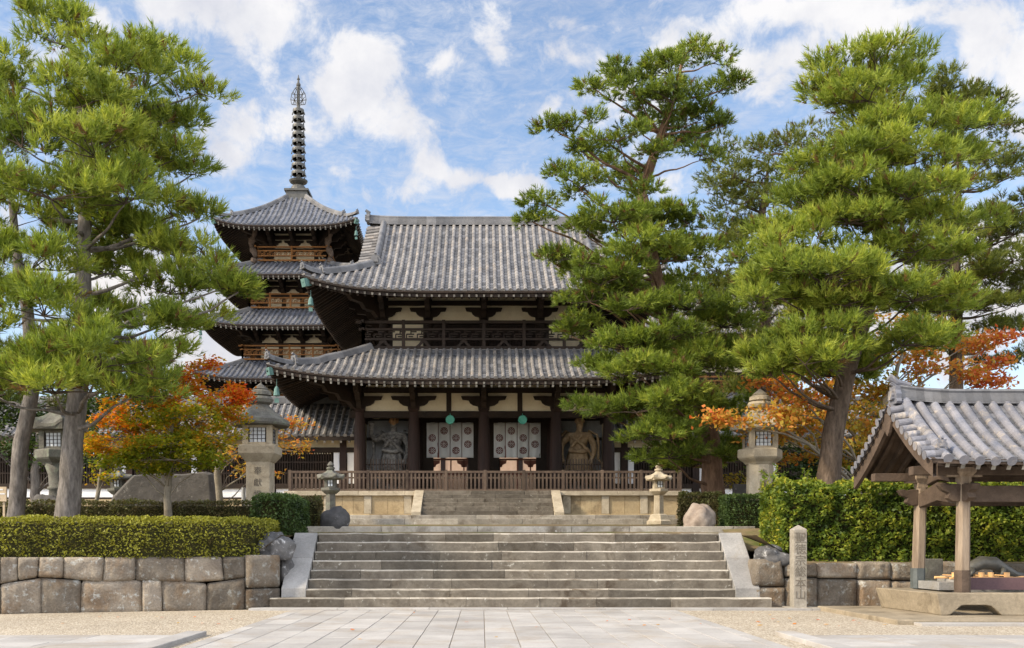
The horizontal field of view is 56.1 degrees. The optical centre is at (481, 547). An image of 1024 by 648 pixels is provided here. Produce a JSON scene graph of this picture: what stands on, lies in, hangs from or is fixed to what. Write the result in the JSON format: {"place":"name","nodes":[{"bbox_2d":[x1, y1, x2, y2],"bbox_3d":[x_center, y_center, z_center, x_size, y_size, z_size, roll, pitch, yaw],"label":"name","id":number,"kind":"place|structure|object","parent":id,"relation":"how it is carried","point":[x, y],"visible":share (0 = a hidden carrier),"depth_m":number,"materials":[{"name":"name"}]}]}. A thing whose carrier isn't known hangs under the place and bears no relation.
{"place":"outdoors","nodes":[
{"label":"outdoors","id":0,"kind":"place"},
{"bbox_2d":[181,610,789,647],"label":"paved path","id":1,"kind":"structure","parent":0,"point":[387,629],"depth_m":16.84,"materials":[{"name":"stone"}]},
{"bbox_2d":[0,551,1023,647],"bbox_3d":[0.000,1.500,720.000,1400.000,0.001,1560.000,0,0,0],"label":"gravel ground","id":2,"kind":"structure","parent":0,"point":[766,626],"depth_m":18.61,"materials":[{"name":"beige gravel"}]},
{"bbox_2d":[0,555,279,613],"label":"boulder wall","id":3,"kind":"structure","parent":2,"relation":"on","point":[28,585],"depth_m":22.33,"materials":[{"name":"stone"}]},
{"bbox_2d":[255,532,295,559],"bbox_3d":[-5.065,-0.033,23.765,1.010,0.706,0.782,0,0,0],"label":"boulder","id":4,"kind":"object","parent":3,"relation":"on","point":[283,547],"visible":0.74,"depth_m":23.48,"materials":[{"name":"grey stone"}]},
{"bbox_2d":[129,631,855,647],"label":"path kerb","id":5,"kind":"structure","parent":2,"relation":"on","point":[186,636],"depth_m":14.81,"materials":[{"name":"stone"}]},
{"bbox_2d":[248,533,820,610],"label":"stone stairs","id":6,"kind":"structure","parent":2,"relation":"on","point":[543,571],"depth_m":23.91,"materials":[{"name":"grey stone"}]},
{"bbox_2d":[280,559,293,581],"bbox_3d":[-4.928,0.445,24.008,0.449,0.850,0.581,0,0,30],"label":"boulder","id":7,"kind":"object","parent":6,"relation":"on","point":[286,566],"visible":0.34,"depth_m":23.76,"materials":[{"name":"grey stone"}]},
{"bbox_2d":[782,525,818,607],"bbox_3d":[7.648,0.495,23.010,0.720,2.050,0.580,0,0,0],"label":"stone marker","id":8,"kind":"object","parent":2,"relation":"on","point":[798,566],"visible":1,"depth_m":22.86,"materials":[{"name":"grey stone"}]},
{"bbox_2d":[748,559,1023,606],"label":"boulder wall","id":9,"kind":"structure","parent":2,"relation":"on","point":[829,584],"depth_m":23.38,"materials":[{"name":"stone"}]},
{"bbox_2d":[754,544,789,565],"bbox_3d":[7.159,0.194,23.715,0.853,0.533,0.752,0,0,-11],"label":"boulder","id":10,"kind":"object","parent":9,"relation":"on","point":[769,552],"visible":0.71,"depth_m":23.47,"materials":[{"name":"grey stone"}]},
{"bbox_2d":[818,606,1023,624],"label":"pavilion floor slab","id":11,"kind":"structure","parent":2,"relation":"on","point":[889,615],"depth_m":19.65,"materials":[{"name":"grey stone"}]},
{"bbox_2d":[925,559,942,580],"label":"stone block","id":12,"kind":"structure","parent":11,"relation":"on","point":[933,567],"depth_m":22.56,"materials":[{"name":"grey stone"}]},
{"bbox_2d":[876,588,1023,614],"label":"stone footing","id":13,"kind":"object","parent":11,"relation":"on","point":[930,601],"visible":0.99,"depth_m":19.71,"materials":[{"name":"beige stone"}]},
{"bbox_2d":[850,374,1023,592],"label":"washing pavilion","id":14,"kind":"structure","parent":13,"relation":"on","point":[921,439],"depth_m":20.45,"materials":[{"name":"grey tile"}]},
{"bbox_2d":[918,575,1023,591],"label":"water basin","id":15,"kind":"object","parent":14,"relation":"in","point":[942,583],"visible":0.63,"depth_m":20.24,"materials":[{"name":"grey stone"}]},
{"bbox_2d":[973,572,983,576],"bbox_3d":[10.797,0.595,20.971,0.119,0.100,0.748,0,0,9],"label":"water ladle","id":16,"kind":"object","parent":15,"relation":"on","point":[980,574],"visible":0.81,"depth_m":20.62,"materials":[{"name":"brown wood"}]},
{"bbox_2d":[974,572,993,576],"bbox_3d":[10.916,0.595,21.018,0.118,0.100,0.746,0,0,-12],"label":"water ladle","id":17,"kind":"object","parent":15,"relation":"on","point":[990,574],"visible":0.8,"depth_m":20.67,"materials":[{"name":"brown wood"}]},
{"bbox_2d":[952,556,1023,576],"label":"water spout","id":18,"kind":"object","parent":15,"relation":"on","point":[995,564],"visible":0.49,"depth_m":21.12,"materials":[{"name":"grey metal"}]},
{"bbox_2d":[994,572,1009,576],"bbox_3d":[11.300,0.595,20.975,0.120,0.100,0.750,0,0,0],"label":"water ladle","id":19,"kind":"object","parent":15,"relation":"on","point":[1006,574],"visible":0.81,"depth_m":20.63,"materials":[{"name":"brown wood"}]},
{"bbox_2d":[914,622,1023,625],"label":"kerb stone","id":20,"kind":"object","parent":2,"relation":"on","point":[969,623],"visible":0.55,"depth_m":18.16,"materials":[{"name":"beige stone"}]},
{"bbox_2d":[0,635,1023,647],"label":"cross path","id":21,"kind":"structure","parent":0,"point":[856,641],"depth_m":15.09,"materials":[{"name":"stone"}]},
{"bbox_2d":[0,0,1023,453],"label":"sky","id":22,"kind":"structure","parent":0,"point":[412,107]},
{"bbox_2d":[184,524,1023,562],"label":"terrace ground","id":23,"kind":"structure","parent":0,"point":[752,539],"depth_m":26.90,"materials":[{"name":"grey stone"}]},
{"bbox_2d":[0,487,6,516],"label":"notice board","id":24,"kind":"object","parent":23,"relation":"on","point":[3,494],"visible":0.81,"depth_m":27.57,"materials":[{"name":"white paint"}]},
{"bbox_2d":[32,494,54,505],"bbox_3d":[-13.536,-1.073,29.640,1.198,1.136,0.825,0,0,0],"label":"boulder","id":25,"kind":"object","parent":23,"relation":"on","point":[41,496],"visible":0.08,"depth_m":29.57,"materials":[{"name":"grey stone"}]},
{"bbox_2d":[34,391,88,495],"bbox_3d":[-13.487,-2.806,30.600,1.920,4.340,1.855,0,0,0],"label":"stone lantern","id":26,"kind":"object","parent":23,"relation":"on","point":[49,427],"visible":0.49,"depth_m":30.17,"materials":[{"name":"grey stone"}]},
{"bbox_2d":[0,136,122,522],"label":"pine tree","id":27,"kind":"object","parent":23,"relation":"on","point":[17,488],"visible":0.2,"depth_m":26.44,"materials":[{"name":"green plant"}]},
{"bbox_2d":[0,387,158,501],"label":"evergreen tree","id":28,"kind":"object","parent":23,"relation":"on","point":[35,467],"visible":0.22,"depth_m":36.90,"materials":[{"name":"green plant"}]},
{"bbox_2d":[82,451,124,499],"bbox_3d":[-11.877,-1.825,30.160,1.453,2.777,1.456,0,0,0],"label":"sapling","id":29,"kind":"object","parent":23,"relation":"on","point":[101,474],"visible":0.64,"depth_m":29.95,"materials":[{"name":"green plant"}]},
{"bbox_2d":[105,464,131,495],"bbox_3d":[-12.687,-1.869,33.500,1.001,2.252,0.924,0,0,0],"label":"stone lantern","id":30,"kind":"object","parent":23,"relation":"on","point":[118,484],"visible":0.32,"depth_m":33.30,"materials":[{"name":"grey stone"}]},
{"bbox_2d":[0,497,258,524],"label":"clipped hedge","id":31,"kind":"object","parent":23,"relation":"on","point":[114,507],"visible":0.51,"depth_m":28.35,"materials":[{"name":"green leaves"},{"name":"twig"}]},
{"bbox_2d":[0,0,268,522],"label":"pine tree","id":32,"kind":"object","parent":23,"relation":"on","point":[92,179],"visible":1,"depth_m":23.87,"materials":[{"name":"green plant"}]},
{"bbox_2d":[0,514,280,558],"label":"clipped hedge","id":33,"kind":"object","parent":23,"relation":"on","point":[67,536],"visible":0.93,"depth_m":22.42,"materials":[{"name":"green plant"}]},
{"bbox_2d":[111,472,215,505],"bbox_3d":[-11.011,-1.940,33.225,3.628,1.314,0.650,0,0,0],"label":"stone monument","id":34,"kind":"object","parent":23,"relation":"on","point":[200,485],"visible":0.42,"depth_m":32.90,"materials":[{"name":"grey stone"}]},
{"bbox_2d":[84,353,257,523],"bbox_3d":[-8.914,-2.885,26.973,5.173,5.127,4.306,0,0,29],"label":"maple tree","id":35,"kind":"object","parent":23,"relation":"on","point":[166,418],"visible":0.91,"depth_m":26.39,"materials":[{"name":"green plant"}]},
{"bbox_2d":[0,396,354,506],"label":"cloister corridor","id":36,"kind":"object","parent":23,"relation":"on","point":[334,433],"visible":0.22,"depth_m":47.85,"materials":[{"name":"grey tile"}]},
{"bbox_2d":[241,487,245,505],"bbox_3d":[-7.643,-1.287,30.800,0.127,1.250,0.129,0,0,0],"label":"marker post","id":37,"kind":"object","parent":23,"relation":"on","point":[243,493],"visible":0.34,"depth_m":30.75,"materials":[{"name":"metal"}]},
{"bbox_2d":[199,403,319,505],"bbox_3d":[-7.473,-2.835,32.518,3.817,4.688,2.686,0,0,-28],"label":"maple tree","id":38,"kind":"object","parent":23,"relation":"on","point":[219,483],"visible":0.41,"depth_m":32.22,"materials":[{"name":"orange plant"}]},
{"bbox_2d":[230,383,289,507],"bbox_3d":[-6.917,-2.865,30.000,1.819,4.495,1.922,0,0,0],"label":"stone lantern","id":39,"kind":"object","parent":23,"relation":"on","point":[260,452],"visible":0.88,"depth_m":29.62,"materials":[{"name":"beige stone"}]},
{"bbox_2d":[191,75,363,453],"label":"pagoda","id":40,"kind":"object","parent":23,"relation":"on","point":[277,241],"visible":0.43,"depth_m":69.20,"materials":[{"name":"grey tile"}]},
{"bbox_2d":[249,492,312,539],"bbox_3d":[-5.491,-0.825,26.672,1.427,1.327,3.939,0,0,0],"label":"clipped hedge","id":41,"kind":"object","parent":23,"relation":"on","point":[290,512],"visible":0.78,"depth_m":25.02,"materials":[{"name":"green plant"}]},
{"bbox_2d":[303,494,323,525],"bbox_3d":[-5.127,-1.067,29.092,0.700,1.018,1.987,0,0,-7],"label":"clipped hedge","id":42,"kind":"object","parent":23,"relation":"on","point":[316,507],"visible":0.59,"depth_m":28.27,"materials":[{"name":"green plant"}]},
{"bbox_2d":[317,461,344,509],"bbox_3d":[-6.218,-2.228,39.500,1.159,2.607,1.071,0,0,0],"label":"stone lantern","id":43,"kind":"object","parent":23,"relation":"on","point":[330,476],"visible":0.63,"depth_m":39.29,"materials":[{"name":"grey stone"}]},
{"bbox_2d":[284,491,684,518],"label":"stone platform","id":44,"kind":"structure","parent":23,"relation":"on","point":[573,502],"depth_m":44.03,"materials":[{"name":"beige stone"}]},
{"bbox_2d":[366,459,407,488],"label":"picket fence","id":45,"kind":"object","parent":44,"relation":"on","point":[387,464],"visible":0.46,"depth_m":46.58,"materials":[{"name":"brown wood"}]},
{"bbox_2d":[369,418,407,488],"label":"guardian statue","id":46,"kind":"object","parent":44,"relation":"on","point":[393,439],"visible":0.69,"depth_m":47.38,"materials":[{"name":"grey"}]},
{"bbox_2d":[264,209,701,488],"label":"temple gate","id":47,"kind":"structure","parent":44,"relation":"on","point":[423,319],"depth_m":46.19,"materials":[{"name":"grey tile"}]},
{"bbox_2d":[273,379,279,402],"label":"wind bell","id":48,"kind":"object","parent":47,"relation":"hanging from","point":[276,393],"visible":1,"depth_m":42.78,"materials":[{"name":"teal metal"}]},
{"bbox_2d":[308,290,313,310],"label":"wind bell","id":49,"kind":"object","parent":47,"relation":"hanging from","point":[310,301],"visible":1,"depth_m":43.73,"materials":[{"name":"teal metal"}]},
{"bbox_2d":[424,422,475,457],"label":"crest curtain","id":50,"kind":"object","parent":47,"relation":"hanging from","point":[446,440],"visible":0.99,"depth_m":49.03,"materials":[{"name":"white fabric"}]},
{"bbox_2d":[446,415,454,423],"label":"bronze gong","id":51,"kind":"object","parent":47,"relation":"hanging from","point":[450,419],"visible":1,"depth_m":46.04,"materials":[{"name":"green metal"}]},
{"bbox_2d":[434,459,467,488],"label":"doorway barrier","id":52,"kind":"object","parent":47,"relation":"attached to","point":[463,463],"visible":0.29,"depth_m":49.43,"materials":[{"name":"brown wood"}]},
{"bbox_2d":[436,325,475,345],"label":"lattice window","id":53,"kind":"structure","parent":47,"relation":"in","point":[436,325],"depth_m":46.92,"materials":[{"name":"brown wood"}]},
{"bbox_2d":[491,325,531,345],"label":"lattice window","id":54,"kind":"structure","parent":47,"relation":"in","point":[491,325],"depth_m":46.92,"materials":[{"name":"brown wood"}]},
{"bbox_2d":[492,422,542,457],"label":"crest curtain","id":55,"kind":"object","parent":47,"relation":"hanging from","point":[515,440],"visible":1,"depth_m":49.03,"materials":[{"name":"white fabric"}]},
{"bbox_2d":[499,459,535,488],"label":"doorway barrier","id":56,"kind":"object","parent":47,"relation":"attached to","point":[530,463],"visible":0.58,"depth_m":49.43,"materials":[{"name":"brown wood"}]},
{"bbox_2d":[518,414,526,424],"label":"bronze gong","id":57,"kind":"object","parent":47,"relation":"hanging from","point":[522,419],"visible":1,"depth_m":46.04,"materials":[{"name":"green metal"}]},
{"bbox_2d":[288,470,681,490],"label":"wooden railing","id":58,"kind":"object","parent":44,"relation":"on","point":[525,477],"visible":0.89,"depth_m":44.26,"materials":[{"name":"brown wood"}]},
{"bbox_2d":[562,418,600,488],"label":"guardian statue","id":59,"kind":"object","parent":44,"relation":"on","point":[578,439],"visible":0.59,"depth_m":47.39,"materials":[{"name":"brown wood"}]},
{"bbox_2d":[562,459,601,488],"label":"picket fence","id":60,"kind":"object","parent":44,"relation":"on","point":[581,464],"visible":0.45,"depth_m":46.58,"materials":[{"name":"brown wood"}]},
{"bbox_2d":[434,458,535,470],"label":"lecture hall","id":61,"kind":"structure","parent":23,"relation":"on","point":[444,465],"depth_m":120.00,"materials":[{"name":"beige stone"}]},
{"bbox_2d":[349,490,677,524],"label":"stone stairs","id":62,"kind":"structure","parent":23,"relation":"on","point":[483,507],"depth_m":41.75,"materials":[{"name":"beige stone"}]},
{"bbox_2d":[303,526,754,532],"bbox_3d":[1.200,-0.393,27.250,12.992,0.385,0.500,0,0,0],"label":"landing step","id":63,"kind":"object","parent":23,"relation":"on","point":[716,529],"visible":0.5,"depth_m":27.00,"materials":[{"name":"stone"}]},
{"bbox_2d":[320,506,349,528],"bbox_3d":[-4.169,-0.829,27.345,0.804,0.698,0.718,0,0,26],"label":"boulder","id":64,"kind":"object","parent":63,"relation":"on","point":[337,517],"visible":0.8,"depth_m":27.09,"materials":[{"name":"grey stone"}]},
{"bbox_2d":[511,30,770,494],"bbox_3d":[5.933,-8.617,31.599,8.889,16.558,7.132,0,0,-43],"label":"pine tree","id":65,"kind":"object","parent":23,"relation":"on","point":[682,351],"visible":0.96,"depth_m":30.17,"materials":[{"name":"green plant"}]},
{"bbox_2d":[645,465,671,524],"bbox_3d":[7.278,-2.191,39.500,1.126,2.534,1.040,0,0,0],"label":"stone lantern","id":66,"kind":"object","parent":23,"relation":"on","point":[658,478],"visible":0.94,"depth_m":39.28,"materials":[{"name":"beige stone"}]},
{"bbox_2d":[683,503,715,525],"bbox_3d":[6.204,-0.865,27.475,0.837,0.811,0.793,0,0,42],"label":"boulder","id":67,"kind":"object","parent":23,"relation":"on","point":[696,514],"visible":0.76,"depth_m":27.23,"materials":[{"name":"beige stone"}]},
{"bbox_2d":[676,490,723,525],"bbox_3d":[6.687,-1.151,29.259,1.420,1.178,0.976,0,0,25],"label":"clipped hedge","id":68,"kind":"object","parent":23,"relation":"on","point":[710,499],"visible":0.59,"depth_m":29.09,"materials":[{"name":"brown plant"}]},
{"bbox_2d":[732,484,745,499],"bbox_3d":[8.324,-1.369,31.015,0.440,1.338,0.130,0,0,0],"label":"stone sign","id":69,"kind":"object","parent":23,"relation":"on","point":[739,488],"visible":0.34,"depth_m":30.95,"materials":[{"name":"grey stone"}]},
{"bbox_2d":[718,492,766,527],"bbox_3d":[7.577,-1.023,27.700,1.380,1.102,1.129,0,0,0],"label":"box hedge","id":70,"kind":"object","parent":23,"relation":"on","point":[733,511],"visible":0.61,"depth_m":27.36,"materials":[{"name":"green plant"}]},
{"bbox_2d":[645,291,849,395],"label":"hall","id":71,"kind":"structure","parent":23,"relation":"on","point":[714,376],"depth_m":69.94,"materials":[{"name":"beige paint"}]},
{"bbox_2d":[725,471,777,491],"bbox_3d":[8.975,-1.562,32.549,2.016,2.103,1.436,0,0,0],"label":"shrub","id":72,"kind":"object","parent":23,"relation":"on","point":[730,478],"visible":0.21,"depth_m":32.46,"materials":[{"name":"green plant"}]},
{"bbox_2d":[730,389,782,499],"bbox_3d":[8.318,-2.651,28.700,1.834,4.146,1.772,0,0,0],"label":"stone lantern","id":73,"kind":"object","parent":23,"relation":"on","point":[758,454],"visible":0.51,"depth_m":28.34,"materials":[{"name":"beige stone"}]},
{"bbox_2d":[679,112,844,400],"bbox_3d":[10.770,-8.571,37.386,6.243,16.098,6.410,0,0,35],"label":"pine tree","id":74,"kind":"object","parent":23,"relation":"on","point":[754,202],"visible":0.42,"depth_m":36.80,"materials":[{"name":"green plant"}]},
{"bbox_2d":[614,396,970,497],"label":"cloister corridor","id":75,"kind":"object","parent":23,"relation":"on","point":[690,484],"visible":0.02,"depth_m":47.85,"materials":[{"name":"brown wood"}]},
{"bbox_2d":[735,396,882,493],"bbox_3d":[15.616,-3.211,36.417,13.014,5.279,4.367,0,0,-8],"label":"evergreen tree","id":76,"kind":"object","parent":23,"relation":"on","point":[801,465],"visible":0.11,"depth_m":35.60,"materials":[{"name":"green plant"}]},
{"bbox_2d":[689,308,1023,493],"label":"cherry tree","id":77,"kind":"object","parent":23,"relation":"on","point":[785,417],"visible":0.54,"depth_m":29.64,"materials":[{"name":"orange plant"}]},
{"bbox_2d":[725,23,1016,483],"bbox_3d":[10.434,-7.397,26.595,7.801,14.405,8.290,0,0,30],"label":"pine tree","id":78,"kind":"object","parent":23,"relation":"on","point":[818,286],"visible":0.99,"depth_m":25.48,"materials":[{"name":"green plant"}]},
{"bbox_2d":[758,475,1023,561],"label":"leafy hedge","id":79,"kind":"object","parent":23,"relation":"on","point":[849,523],"visible":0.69,"depth_m":23.99,"materials":[{"name":"green plant"}]},
{"bbox_2d":[759,463,853,486],"bbox_3d":[8.433,-1.863,24.705,2.630,0.666,0.841,0,0,2],"label":"hedge shoot","id":80,"kind":"object","parent":79,"relation":"attached to","point":[765,477],"visible":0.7,"depth_m":24.66,"materials":[{"name":"green plant"}]},
{"bbox_2d":[889,59,1023,388],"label":"pine tree","id":81,"kind":"object","parent":23,"relation":"on","point":[989,263],"visible":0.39,"depth_m":33.53,"materials":[{"name":"green plant"}]}
]}

